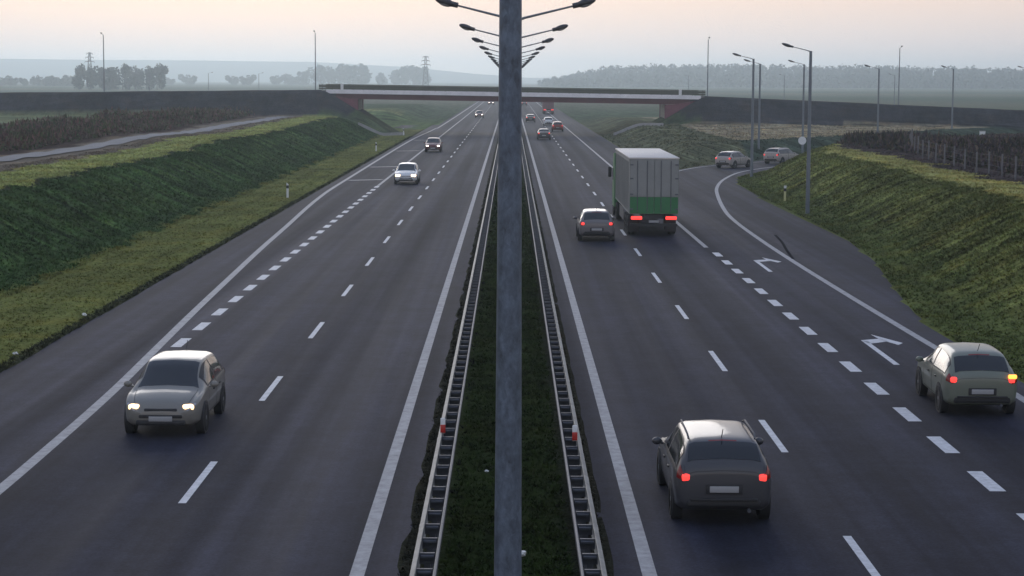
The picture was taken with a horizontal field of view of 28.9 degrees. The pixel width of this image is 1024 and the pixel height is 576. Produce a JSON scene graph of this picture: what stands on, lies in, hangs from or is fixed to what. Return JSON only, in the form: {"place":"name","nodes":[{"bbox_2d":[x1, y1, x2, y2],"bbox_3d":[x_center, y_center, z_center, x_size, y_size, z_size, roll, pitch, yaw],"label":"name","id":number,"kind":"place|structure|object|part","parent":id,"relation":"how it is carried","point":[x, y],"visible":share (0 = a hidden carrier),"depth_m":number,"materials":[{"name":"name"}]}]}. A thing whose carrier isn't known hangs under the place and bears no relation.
{"place":"outdoors","nodes":[
{"label":"outdoors","id":0,"kind":"place"},
{"bbox_2d":[0,116,290,160],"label":"path","id":1,"kind":"structure","parent":0,"point":[80,148],"depth_m":166.61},
{"bbox_2d":[0,59,933,82],"bbox_3d":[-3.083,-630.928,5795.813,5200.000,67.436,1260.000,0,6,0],"label":"hills","id":2,"kind":"structure","parent":0,"point":[27,69],"depth_m":5676.33,"materials":[{"name":"grey plant"}]},
{"bbox_2d":[397,178,613,575],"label":"grass","id":3,"kind":"structure","parent":0,"point":[549,566],"depth_m":42.25,"materials":[{"name":"green plant"}]},
{"bbox_2d":[494,0,521,575],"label":"lamp post","id":4,"kind":"object","parent":3,"relation":"on","point":[508,503],"visible":1,"depth_m":23.23,"materials":[{"name":"grey metal"}]},
{"bbox_2d":[436,0,595,19],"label":"lamp post","id":5,"kind":"object","parent":4,"relation":"attached to","point":[580,3],"visible":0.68,"depth_m":43.71,"materials":[{"name":"grey metal"}]},
{"bbox_2d":[0,101,1023,575],"bbox_3d":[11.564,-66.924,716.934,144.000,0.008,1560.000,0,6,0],"label":"road","id":6,"kind":"structure","parent":0,"point":[320,323],"depth_m":50.47,"materials":[{"name":"grey asphalt"}]},
{"bbox_2d":[124,340,225,432],"bbox_3d":[-7.780,2.282,46.126,2.170,1.741,4.345,0,6,0],"label":"car","id":7,"kind":"object","parent":6,"relation":"on","point":[179,387],"visible":1,"depth_m":45.01,"materials":[{"name":"silver metal"}]},
{"bbox_3d":[-7.038,1.938,45.915,0.194,0.448,0.970,0,6,0],"label":"side window","id":8,"kind":"part","parent":7,"relation":"part of","materials":[{"name":"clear glass"}]},
{"bbox_3d":[-7.038,1.792,47.151,0.194,0.414,1.309,0,6,0],"label":"side window","id":9,"kind":"part","parent":7,"relation":"part of","materials":[{"name":"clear glass"}]},
{"bbox_2d":[393,160,420,183],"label":"car","id":10,"kind":"object","parent":6,"relation":"on","point":[407,171],"visible":1,"depth_m":151.64,"materials":[{"name":"white paint"}]},
{"bbox_2d":[424,138,442,151],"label":"car","id":11,"kind":"object","parent":6,"relation":"on","point":[433,143],"visible":1,"depth_m":219.15,"materials":[{"name":"red paint"}]},
{"bbox_2d":[475,110,483,117],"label":"car","id":12,"kind":"object","parent":6,"relation":"on","point":[479,113],"visible":1,"depth_m":416.87,"materials":[{"name":"grey metal"}]},
{"bbox_2d":[525,113,535,121],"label":"car","id":13,"kind":"object","parent":6,"relation":"on","point":[530,117],"visible":0.99,"depth_m":376.52,"materials":[{"name":"grey metal"}]},
{"bbox_2d":[536,128,550,139],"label":"car","id":14,"kind":"object","parent":6,"relation":"on","point":[543,133],"visible":1,"depth_m":265.12,"materials":[{"name":"grey paint"}]},
{"bbox_2d":[541,102,553,113],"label":"lorry","id":15,"kind":"object","parent":6,"relation":"on","point":[548,106],"visible":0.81,"depth_m":468.06,"materials":[{"name":"red"}]},
{"bbox_2d":[543,102,548,108],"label":"rear door","id":16,"kind":"structure","parent":15,"relation":"in","point":[545,104],"depth_m":467.97,"materials":[{"name":"grey metal"}]},
{"bbox_2d":[549,102,553,108],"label":"rear door","id":17,"kind":"structure","parent":15,"relation":"in","point":[551,104],"depth_m":467.97,"materials":[{"name":"grey metal"}]},
{"bbox_2d":[542,116,553,125],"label":"car","id":18,"kind":"object","parent":6,"relation":"on","point":[548,120],"visible":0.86,"depth_m":346.81,"materials":[{"name":"white paint"}]},
{"bbox_2d":[550,121,563,131],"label":"car","id":19,"kind":"object","parent":6,"relation":"on","point":[556,125],"visible":1,"depth_m":309.04,"materials":[{"name":"red paint"}]},
{"bbox_2d":[573,207,615,240],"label":"car","id":20,"kind":"object","parent":6,"relation":"on","point":[596,221],"visible":1,"depth_m":98.32,"materials":[{"name":"grey paint"}]},
{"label":"rear window","id":21,"kind":"part","parent":20,"relation":"part of","materials":[{"name":"black glass"}]},
{"bbox_2d":[608,148,679,233],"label":"lorry","id":22,"kind":"object","parent":6,"relation":"on","point":[645,183],"visible":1,"depth_m":101.07,"materials":[{"name":"green"}]},
{"bbox_2d":[630,160,653,213],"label":"rear door","id":23,"kind":"structure","parent":22,"relation":"in","point":[641,171],"depth_m":100.96,"materials":[{"name":"white metal"}]},
{"bbox_2d":[654,160,678,213],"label":"rear door","id":24,"kind":"structure","parent":22,"relation":"in","point":[666,171],"depth_m":100.96,"materials":[{"name":"white metal"}]},
{"bbox_2d":[652,419,770,518],"bbox_3d":[3.794,3.205,37.848,2.170,1.741,4.685,0,6,0],"label":"car","id":25,"kind":"object","parent":6,"relation":"on","point":[712,464],"visible":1,"depth_m":35.66,"materials":[{"name":"grey paint"}]},
{"bbox_3d":[3.048,2.803,38.031,0.190,0.452,1.037,0,6,0],"label":"side window","id":26,"kind":"part","parent":25,"relation":"part of","materials":[{"name":"black glass"}]},
{"bbox_3d":[3.048,2.927,36.615,0.190,0.407,1.581,0,6,0],"label":"side window","id":27,"kind":"part","parent":25,"relation":"part of","materials":[{"name":"black glass"}]},
{"bbox_3d":[3.798,2.934,35.750,1.310,0.322,0.309,0,6,0],"label":"rear window","id":28,"kind":"part","parent":25,"relation":"part of","materials":[{"name":"black glass"}]},
{"bbox_2d":[715,151,749,167],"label":"car","id":29,"kind":"object","parent":6,"relation":"on","point":[733,159],"visible":0.97,"depth_m":182.36,"materials":[{"name":"beige paint"}]},
{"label":"rear window","id":30,"kind":"part","parent":29,"relation":"part of","materials":[{"name":"black glass"}]},
{"bbox_2d":[763,147,798,163],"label":"car","id":31,"kind":"object","parent":6,"relation":"on","point":[780,155],"visible":0.79,"depth_m":191.69,"materials":[{"name":"beige paint"}]},
{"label":"rear window","id":32,"kind":"part","parent":31,"relation":"part of","materials":[{"name":"black glass"}]},
{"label":"side window","id":33,"kind":"part","parent":31,"relation":"part of","materials":[{"name":"grey glass"}]},
{"bbox_2d":[915,342,1016,412],"bbox_3d":[11.238,2.033,49.416,2.170,1.741,4.360,0,6,1],"label":"car","id":34,"kind":"object","parent":6,"relation":"on","point":[962,373],"visible":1,"depth_m":47.54,"materials":[{"name":"grey paint"}]},
{"bbox_3d":[10.503,1.643,49.572,0.194,0.448,0.970,0,6,1],"label":"side window","id":35,"kind":"part","parent":34,"relation":"part of","materials":[{"name":"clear glass"}]},
{"bbox_3d":[10.477,1.756,48.334,0.194,0.414,1.309,0,6,1],"label":"side window","id":36,"kind":"part","parent":34,"relation":"part of","materials":[{"name":"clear glass"}]},
{"bbox_3d":[11.203,1.814,47.564,1.283,0.370,0.393,0,6,1],"label":"rear window","id":37,"kind":"part","parent":34,"relation":"part of","materials":[{"name":"black glass"}]},
{"bbox_2d":[0,81,1023,575],"bbox_3d":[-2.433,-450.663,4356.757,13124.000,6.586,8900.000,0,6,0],"label":"ground","id":38,"kind":"structure","parent":0,"point":[992,111],"depth_m":137.25,"materials":[{"name":"green plant"}]},
{"bbox_2d":[0,77,5,84],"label":"tree","id":39,"kind":"object","parent":38,"relation":"on","point":[2,81],"visible":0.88,"depth_m":1972.79,"materials":[{"name":"green plant"}]},
{"bbox_2d":[5,75,18,84],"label":"tree","id":40,"kind":"object","parent":38,"relation":"on","point":[11,81],"visible":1,"depth_m":1964.73,"materials":[{"name":"green plant"}]},
{"bbox_2d":[18,77,28,85],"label":"tree","id":41,"kind":"object","parent":38,"relation":"on","point":[23,82],"visible":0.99,"depth_m":1936.93,"materials":[{"name":"green plant"}]},
{"bbox_2d":[29,75,39,85],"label":"tree","id":42,"kind":"object","parent":38,"relation":"on","point":[31,81],"visible":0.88,"depth_m":1966.33,"materials":[{"name":"green plant"}]},
{"bbox_2d":[34,77,46,85],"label":"tree","id":43,"kind":"object","parent":38,"relation":"on","point":[38,82],"visible":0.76,"depth_m":1952.01,"materials":[{"name":"green plant"}]},
{"bbox_2d":[43,75,54,85],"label":"tree","id":44,"kind":"object","parent":38,"relation":"on","point":[49,80],"visible":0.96,"depth_m":1893.58,"materials":[{"name":"green plant"}]},
{"bbox_2d":[51,77,65,85],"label":"tree","id":45,"kind":"object","parent":38,"relation":"on","point":[60,82],"visible":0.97,"depth_m":1902.39,"materials":[{"name":"green plant"}]},
{"bbox_2d":[63,75,72,85],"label":"tree","id":46,"kind":"object","parent":38,"relation":"on","point":[68,80],"visible":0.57,"depth_m":1934.07,"materials":[{"name":"green plant"}]},
{"bbox_2d":[71,65,91,89],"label":"tree","id":47,"kind":"object","parent":38,"relation":"on","point":[77,82],"visible":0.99,"depth_m":1321.43,"materials":[{"name":"green plant"}]},
{"bbox_2d":[78,63,97,89],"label":"tree","id":48,"kind":"object","parent":38,"relation":"on","point":[93,81],"visible":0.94,"depth_m":1327.17,"materials":[{"name":"green plant"}]},
{"bbox_2d":[85,52,94,87],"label":"pylon","id":49,"kind":"object","parent":38,"relation":"on","point":[89,53],"visible":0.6,"depth_m":1489.84,"materials":[{"name":"grey metal"}]},
{"bbox_2d":[92,66,112,89],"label":"tree","id":50,"kind":"object","parent":38,"relation":"on","point":[99,75],"visible":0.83,"depth_m":1313.42,"materials":[{"name":"green plant"}]},
{"bbox_2d":[101,32,104,91],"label":"lamp post","id":51,"kind":"object","parent":38,"relation":"on","point":[103,64],"visible":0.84,"depth_m":298.96,"materials":[{"name":"grey metal"}]},
{"bbox_2d":[106,67,132,89],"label":"tree","id":52,"kind":"object","parent":38,"relation":"on","point":[113,79],"visible":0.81,"depth_m":1325.11,"materials":[{"name":"green plant"}]},
{"bbox_2d":[112,64,133,89],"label":"tree","id":53,"kind":"object","parent":38,"relation":"on","point":[126,71],"visible":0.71,"depth_m":1354.52,"materials":[{"name":"green plant"}]},
{"bbox_2d":[0,106,254,150],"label":"scrub","id":54,"kind":"object","parent":38,"relation":"on","point":[28,134],"visible":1,"depth_m":188.70,"materials":[{"name":"leaves"},{"name":"twigs"}]},
{"bbox_2d":[123,63,143,89],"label":"tree","id":55,"kind":"object","parent":38,"relation":"on","point":[138,80],"visible":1,"depth_m":1363.59,"materials":[{"name":"green plant"}]},
{"bbox_2d":[137,66,154,89],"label":"tree","id":56,"kind":"object","parent":38,"relation":"on","point":[148,70],"visible":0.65,"depth_m":1369.05,"materials":[{"name":"green plant"}]},
{"bbox_2d":[145,63,168,89],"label":"tree","id":57,"kind":"object","parent":38,"relation":"on","point":[161,71],"visible":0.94,"depth_m":1350.08,"materials":[{"name":"green plant"}]},
{"bbox_2d":[165,77,175,84],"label":"tree","id":58,"kind":"object","parent":38,"relation":"on","point":[170,81],"visible":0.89,"depth_m":2533.45,"materials":[{"name":"green plant"}]},
{"bbox_2d":[178,74,196,84],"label":"tree","id":59,"kind":"object","parent":38,"relation":"on","point":[192,80],"visible":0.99,"depth_m":2533.51,"materials":[{"name":"green plant"}]},
{"bbox_2d":[0,117,411,370],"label":"grass","id":60,"kind":"structure","parent":38,"relation":"on","point":[76,173],"depth_m":113.29,"materials":[{"name":"green plant"}]},
{"bbox_2d":[225,75,238,84],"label":"tree","id":61,"kind":"object","parent":38,"relation":"on","point":[232,80],"visible":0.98,"depth_m":2533.10,"materials":[{"name":"green plant"}]},
{"bbox_2d":[239,74,256,84],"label":"tree","id":62,"kind":"object","parent":38,"relation":"on","point":[248,80],"visible":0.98,"depth_m":2533.38,"materials":[{"name":"green plant"}]},
{"bbox_2d":[269,75,285,84],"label":"tree","id":63,"kind":"object","parent":38,"relation":"on","point":[276,80],"visible":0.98,"depth_m":2735.01,"materials":[{"name":"green plant"}]},
{"bbox_2d":[286,183,288,197],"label":"marker post","id":64,"kind":"object","parent":38,"relation":"on","point":[287,190],"visible":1,"depth_m":133.00,"materials":[{"name":"white plastic"}]},
{"bbox_2d":[283,74,299,84],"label":"tree","id":65,"kind":"object","parent":38,"relation":"on","point":[290,80],"visible":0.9,"depth_m":2777.16,"materials":[{"name":"green plant"}]},
{"bbox_2d":[297,70,309,84],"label":"tree","id":66,"kind":"object","parent":38,"relation":"on","point":[304,77],"visible":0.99,"depth_m":2744.73,"materials":[{"name":"green plant"}]},
{"bbox_2d":[314,30,315,89],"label":"lamp post","id":67,"kind":"object","parent":38,"relation":"on","point":[315,60],"visible":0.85,"depth_m":298.88,"materials":[{"name":"grey metal"}]},
{"bbox_2d":[307,64,326,84],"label":"tree","id":68,"kind":"object","parent":38,"relation":"on","point":[322,80],"visible":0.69,"depth_m":2778.03,"materials":[{"name":"green plant"}]},
{"bbox_2d":[316,64,336,83],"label":"tree","id":69,"kind":"object","parent":38,"relation":"on","point":[330,75],"visible":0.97,"depth_m":2719.54,"materials":[{"name":"green plant"}]},
{"bbox_2d":[328,65,344,83],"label":"tree","id":70,"kind":"object","parent":38,"relation":"on","point":[339,76],"visible":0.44,"depth_m":2774.82,"materials":[{"name":"green plant"}]},
{"bbox_2d":[337,63,358,83],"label":"tree","id":71,"kind":"object","parent":38,"relation":"on","point":[347,72],"visible":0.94,"depth_m":2713.11,"materials":[{"name":"green plant"}]},
{"bbox_2d":[352,63,366,83],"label":"tree","id":72,"kind":"object","parent":38,"relation":"on","point":[358,74],"visible":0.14,"depth_m":2769.03,"materials":[{"name":"green plant"}]},
{"bbox_2d":[357,66,384,84],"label":"tree","id":73,"kind":"object","parent":38,"relation":"on","point":[363,77],"visible":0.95,"depth_m":2736.67,"materials":[{"name":"green plant"}]},
{"bbox_2d":[358,122,404,135],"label":"drain chute","id":74,"kind":"object","parent":38,"relation":"on","point":[378,132],"visible":0.98,"depth_m":284.24,"materials":[{"name":"concrete"}]},
{"bbox_2d":[375,72,387,84],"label":"tree","id":75,"kind":"object","parent":38,"relation":"on","point":[386,79],"visible":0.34,"depth_m":2976.25,"materials":[{"name":"green plant"}]},
{"bbox_2d":[378,69,402,84],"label":"tree","id":76,"kind":"object","parent":38,"relation":"on","point":[393,72],"visible":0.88,"depth_m":2951.91,"materials":[{"name":"green plant"}]},
{"bbox_2d":[392,66,411,84],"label":"tree","id":77,"kind":"object","parent":38,"relation":"on","point":[404,73],"visible":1,"depth_m":2937.30,"materials":[{"name":"green plant"}]},
{"bbox_2d":[408,65,426,84],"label":"tree","id":78,"kind":"object","parent":38,"relation":"on","point":[416,74],"visible":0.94,"depth_m":2954.13,"materials":[{"name":"green plant"}]},
{"bbox_2d":[420,67,431,84],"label":"tree","id":79,"kind":"object","parent":38,"relation":"on","point":[427,79],"visible":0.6,"depth_m":2982.63,"materials":[{"name":"green plant"}]},
{"bbox_2d":[422,56,430,85],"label":"pylon","id":80,"kind":"object","parent":38,"relation":"on","point":[426,69],"visible":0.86,"depth_m":1489.96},
{"bbox_2d":[409,145,497,575],"bbox_3d":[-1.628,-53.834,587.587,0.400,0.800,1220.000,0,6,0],"label":"guard rail","id":81,"kind":"object","parent":38,"relation":"on","point":[446,447],"visible":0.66,"depth_m":41.43,"materials":[{"name":"silver metal"}]},
{"bbox_2d":[440,418,444,432],"bbox_3d":[-1.417,2.825,40.807,0.105,0.320,0.065,0,6,0],"label":"marker post","id":82,"kind":"object","parent":81,"relation":"on","point":[442,425],"visible":1,"depth_m":40.78,"materials":[{"name":"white plastic"}]},
{"bbox_2d":[484,51,538,56],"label":"lamp post","id":83,"kind":"object","parent":38,"relation":"on","point":[489,53],"visible":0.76,"depth_m":127.03,"materials":[{"name":"grey metal"}]},
{"bbox_2d":[488,55,534,59],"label":"lamp post","id":84,"kind":"object","parent":38,"relation":"on","point":[489,56],"visible":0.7,"depth_m":147.86,"materials":[{"name":"grey metal"}]},
{"bbox_2d":[479,46,544,52],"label":"lamp post","id":85,"kind":"object","parent":38,"relation":"on","point":[536,49],"visible":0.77,"depth_m":106.18,"materials":[{"name":"grey metal"}]},
{"bbox_2d":[319,84,705,118],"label":"bridge","id":86,"kind":"structure","parent":38,"relation":"on","point":[670,102],"depth_m":290.14,"materials":[{"name":"concrete"}]},
{"bbox_2d":[472,37,553,47],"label":"lamp post","id":87,"kind":"object","parent":38,"relation":"on","point":[478,40],"visible":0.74,"depth_m":85.36,"materials":[{"name":"grey metal"}]},
{"bbox_2d":[459,24,567,37],"bbox_3d":[0.029,-3.733,65.065,3.542,9.733,0.360,0,6,0],"label":"lamp post","id":88,"kind":"object","parent":38,"relation":"on","point":[557,28],"visible":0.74,"depth_m":64.52,"materials":[{"name":"grey metal"}]},
{"bbox_2d":[522,140,606,575],"bbox_3d":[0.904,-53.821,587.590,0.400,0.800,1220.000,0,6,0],"label":"guard rail","id":89,"kind":"object","parent":38,"relation":"on","point":[574,461],"visible":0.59,"depth_m":41.52,"materials":[{"name":"silver metal"}]},
{"bbox_2d":[572,425,576,440],"bbox_3d":[1.263,2.921,40.014,0.105,0.320,0.065,0,6,0],"label":"marker post","id":90,"kind":"object","parent":89,"relation":"on","point":[574,432],"visible":1,"depth_m":39.99,"materials":[{"name":"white plastic"}]},
{"bbox_2d":[614,123,663,134],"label":"drain chute","id":91,"kind":"object","parent":38,"relation":"on","point":[634,126],"visible":0.91,"depth_m":281.15,"materials":[{"name":"concrete"}]},
{"bbox_2d":[707,37,709,95],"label":"lamp post","id":92,"kind":"object","parent":38,"relation":"on","point":[707,67],"visible":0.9,"depth_m":299.07,"materials":[{"name":"grey metal"}]},
{"bbox_2d":[732,53,754,176],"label":"lamp post","id":93,"kind":"object","parent":38,"relation":"on","point":[752,131],"visible":0.95,"depth_m":162.39,"materials":[{"name":"grey metal"}]},
{"bbox_2d":[744,59,760,148],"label":"lamp post","id":94,"kind":"object","parent":38,"relation":"on","point":[759,103],"visible":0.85,"depth_m":207.06,"materials":[{"name":"grey metal"}]},
{"bbox_2d":[537,63,1023,88],"bbox_3d":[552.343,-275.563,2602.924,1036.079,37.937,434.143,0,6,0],"label":"woods","id":95,"kind":"object","parent":38,"relation":"on","point":[739,76],"visible":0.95,"depth_m":2444.65,"materials":[{"name":"green plant"}]},
{"bbox_2d":[788,60,804,152],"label":"lamp post","id":96,"kind":"object","parent":38,"relation":"on","point":[802,148],"visible":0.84,"depth_m":212.09,"materials":[{"name":"grey metal"}]},
{"bbox_2d":[782,43,811,213],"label":"lamp post","id":97,"kind":"object","parent":38,"relation":"on","point":[807,210],"visible":1,"depth_m":118.23,"materials":[{"name":"grey metal"}]},
{"bbox_2d":[602,124,1023,378],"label":"grass","id":98,"kind":"structure","parent":38,"relation":"on","point":[1013,197],"depth_m":100.75,"materials":[{"name":"green plant"}]},
{"bbox_2d":[865,65,879,132],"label":"lamp post","id":99,"kind":"object","parent":38,"relation":"on","point":[878,98],"visible":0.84,"depth_m":229.94,"materials":[{"name":"grey metal"}]},
{"bbox_2d":[898,46,902,104],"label":"lamp post","id":100,"kind":"object","parent":38,"relation":"on","point":[899,75],"visible":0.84,"depth_m":299.18,"materials":[{"name":"grey metal"}]},
{"bbox_2d":[834,127,1023,176],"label":"scrub","id":101,"kind":"object","parent":38,"relation":"on","point":[1007,147],"visible":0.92,"depth_m":147.33,"materials":[{"name":"brown plant"}]},
{"bbox_2d":[941,65,953,128],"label":"lamp post","id":102,"kind":"object","parent":38,"relation":"on","point":[952,99],"visible":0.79,"depth_m":272.72,"materials":[{"name":"grey metal"}]},
{"bbox_2d":[909,129,1023,179],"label":"wire fence","id":103,"kind":"object","parent":38,"relation":"on","point":[911,137],"visible":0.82,"depth_m":127.23,"materials":[{"name":"metal"}]},
{"bbox_2d":[0,0,1023,77],"label":"sky","id":104,"kind":"structure","parent":0,"point":[984,34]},
{"bbox_2d":[533,77,1013,88],"bbox_3d":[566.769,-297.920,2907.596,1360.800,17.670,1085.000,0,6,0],"label":"hills","id":105,"kind":"structure","parent":0,"point":[743,86],"depth_m":2482.79,"materials":[{"name":"plant"}]},
{"bbox_2d":[798,137,805,144],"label":"road sign","id":106,"kind":"object","parent":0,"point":[801,140],"visible":0.92,"depth_m":205.99,"materials":[{"name":"white metal"}]}
]}

